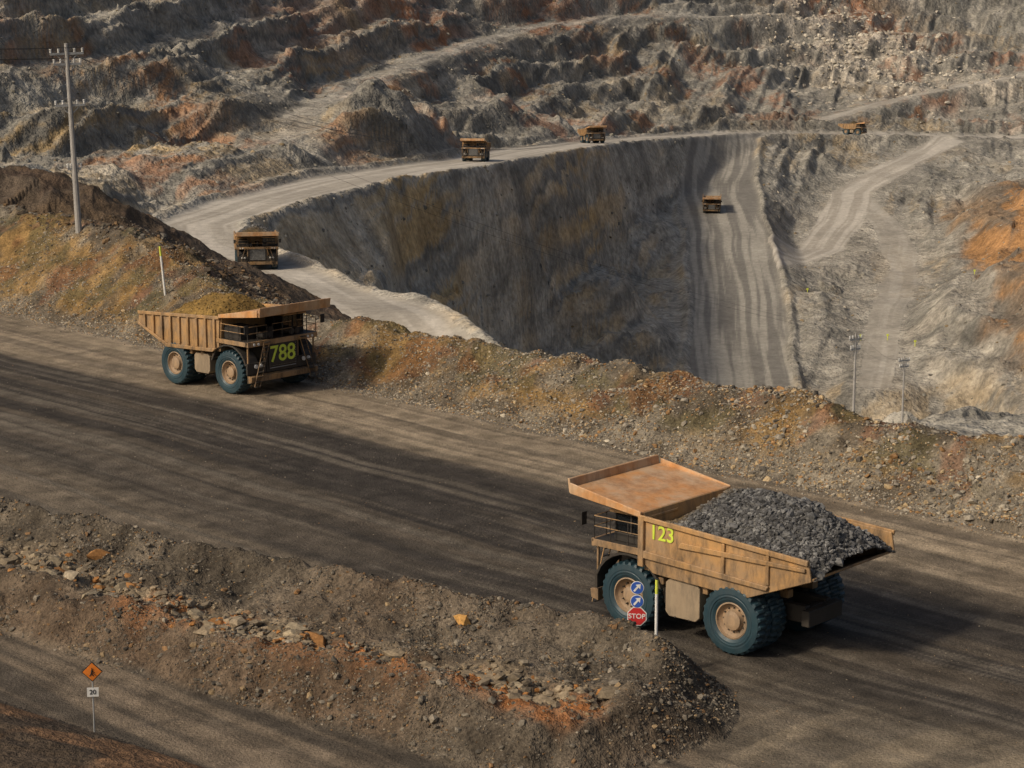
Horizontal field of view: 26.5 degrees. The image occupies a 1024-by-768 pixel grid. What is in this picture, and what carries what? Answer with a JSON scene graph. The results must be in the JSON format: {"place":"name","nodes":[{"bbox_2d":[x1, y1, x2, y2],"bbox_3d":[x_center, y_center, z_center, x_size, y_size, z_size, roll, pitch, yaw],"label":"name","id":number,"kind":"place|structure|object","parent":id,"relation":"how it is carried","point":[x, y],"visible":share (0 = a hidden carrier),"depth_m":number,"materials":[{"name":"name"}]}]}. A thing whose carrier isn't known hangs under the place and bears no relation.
{"place":"outdoors","nodes":[
{"label":"outdoors","id":0,"kind":"place"},
{"bbox_2d":[0,700,211,767],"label":"ground","id":1,"kind":"structure","parent":0,"point":[29,739],"depth_m":77.74,"materials":[{"name":"soil"}]},
{"bbox_2d":[82,662,102,731],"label":"road work sign","id":2,"kind":"object","parent":1,"relation":"on","point":[92,671],"visible":1,"depth_m":83.43,"materials":[{"name":"metal"}]},
{"bbox_2d":[0,0,1023,436],"bbox_3d":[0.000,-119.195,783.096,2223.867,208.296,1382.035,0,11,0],"label":"open pit terrain","id":3,"kind":"structure","parent":0,"point":[450,252],"depth_m":680.41,"materials":[{"name":"stone"}]},
{"bbox_2d":[0,203,292,304],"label":"mound rubble","id":4,"kind":"object","parent":3,"relation":"on","point":[220,274],"visible":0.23,"depth_m":196.52,"materials":[{"name":"brown stone"}]},
{"bbox_2d":[0,0,1023,413],"bbox_3d":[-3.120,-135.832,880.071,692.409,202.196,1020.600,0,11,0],"label":"pit talus","id":5,"kind":"structure","parent":3,"relation":"on","point":[604,146],"depth_m":754.80,"materials":[{"name":"grey stone"}]},
{"bbox_2d":[849,333,861,410],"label":"utility pole","id":6,"kind":"object","parent":3,"relation":"on","point":[854,372],"visible":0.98,"depth_m":260.00,"materials":[{"name":"concrete"}]},
{"bbox_2d":[695,0,1017,122],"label":"pale boulders","id":7,"kind":"object","parent":3,"relation":"on","point":[877,74],"visible":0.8,"depth_m":1230.63,"materials":[{"name":"grey stone"}]},
{"bbox_2d":[898,356,909,422],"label":"utility pole","id":8,"kind":"object","parent":3,"relation":"on","point":[902,365],"visible":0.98,"depth_m":349.93,"materials":[{"name":"concrete"}]},
{"bbox_2d":[0,308,1023,767],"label":"haul road","id":9,"kind":"structure","parent":0,"point":[388,530],"depth_m":111.91,"materials":[{"name":"brown soil"}]},
{"bbox_2d":[137,292,330,393],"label":"mining dump truck","id":10,"kind":"object","parent":9,"relation":"on","point":[235,343],"visible":1,"depth_m":152.22,"materials":[{"name":"orange paint"}]},
{"bbox_2d":[0,497,739,767],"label":"gravel berm","id":11,"kind":"structure","parent":9,"relation":"on","point":[547,734],"depth_m":89.35,"materials":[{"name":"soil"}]},
{"bbox_2d":[1,536,603,707],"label":"rock strip","id":12,"kind":"object","parent":11,"relation":"on","point":[525,681],"visible":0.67,"depth_m":92.31,"materials":[{"name":"brown stone"}]},
{"bbox_2d":[0,542,617,709],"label":"rock slabs","id":13,"kind":"object","parent":11,"relation":"on","point":[497,680],"visible":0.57,"depth_m":91.62,"materials":[{"name":"beige stone"}]},
{"bbox_2d":[627,581,646,626],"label":"stop sign","id":14,"kind":"object","parent":11,"relation":"on","point":[636,612],"visible":1,"depth_m":89.83,"materials":[{"name":"metal"}]},
{"bbox_2d":[655,578,657,635],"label":"marker post","id":15,"kind":"object","parent":11,"relation":"on","point":[656,606],"visible":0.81,"depth_m":89.56,"materials":[{"name":"plastic"}]},
{"bbox_2d":[0,306,1023,545],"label":"road gravel","id":16,"kind":"structure","parent":9,"relation":"on","point":[482,413],"depth_m":136.61,"materials":[{"name":"brown gravel"}]},
{"bbox_2d":[0,165,1023,526],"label":"roadside berm","id":17,"kind":"structure","parent":9,"relation":"on","point":[42,191],"depth_m":150.01,"materials":[{"name":"soil"}]},
{"bbox_2d":[49,43,84,233],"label":"utility pole","id":18,"kind":"object","parent":17,"relation":"on","point":[74,167],"visible":0.99,"depth_m":191.90,"materials":[{"name":"concrete"}]},
{"bbox_2d":[0,47,908,360],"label":"power lines","id":19,"kind":"object","parent":18,"relation":"attached to","point":[334,133],"visible":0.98,"depth_m":226.34,"materials":[{"name":"metal"}]},
{"bbox_2d":[159,245,165,294],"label":"marker post","id":20,"kind":"object","parent":17,"relation":"on","point":[162,270],"visible":1,"depth_m":176.53,"materials":[{"name":"plastic"}]},
{"bbox_2d":[0,226,1023,537],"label":"berm rubble","id":21,"kind":"object","parent":17,"relation":"on","point":[930,478],"visible":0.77,"depth_m":134.81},
{"bbox_2d":[1,346,1023,766],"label":"loose stones","id":22,"kind":"object","parent":9,"relation":"on","point":[493,536],"visible":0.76,"depth_m":118.94,"materials":[{"name":"stone"}]},
{"bbox_2d":[568,454,895,655],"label":"mining dump truck","id":23,"kind":"object","parent":9,"relation":"on","point":[741,571],"visible":0.99,"depth_m":94.47,"materials":[{"name":"orange paint"}]},
{"bbox_2d":[163,74,1023,387],"bbox_3d":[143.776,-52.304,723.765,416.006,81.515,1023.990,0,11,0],"label":"pit road","id":24,"kind":"structure","parent":0,"point":[737,258],"depth_m":692.92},
{"bbox_2d":[234,223,280,268],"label":"mining dump truck","id":25,"kind":"object","parent":24,"relation":"on","point":[255,244],"visible":0.94,"depth_m":344.68,"materials":[{"name":"orange paint"}]},
{"bbox_2d":[459,137,490,161],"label":"mining dump truck","id":26,"kind":"object","parent":24,"relation":"on","point":[481,152],"visible":0.98,"depth_m":593.13,"materials":[{"name":"orange paint"}]},
{"bbox_2d":[577,125,606,142],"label":"mining dump truck","id":27,"kind":"object","parent":24,"relation":"on","point":[588,130],"visible":0.97,"depth_m":780.36,"materials":[{"name":"orange paint"}]},
{"bbox_2d":[702,194,721,212],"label":"mining dump truck","id":28,"kind":"object","parent":24,"relation":"on","point":[711,203],"visible":1,"depth_m":800.96,"materials":[{"name":"orange paint"}]},
{"bbox_2d":[838,120,869,134],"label":"mining dump truck","id":29,"kind":"object","parent":24,"relation":"on","point":[850,127],"visible":0.99,"depth_m":996.63,"materials":[{"name":"orange paint"}]}
]}

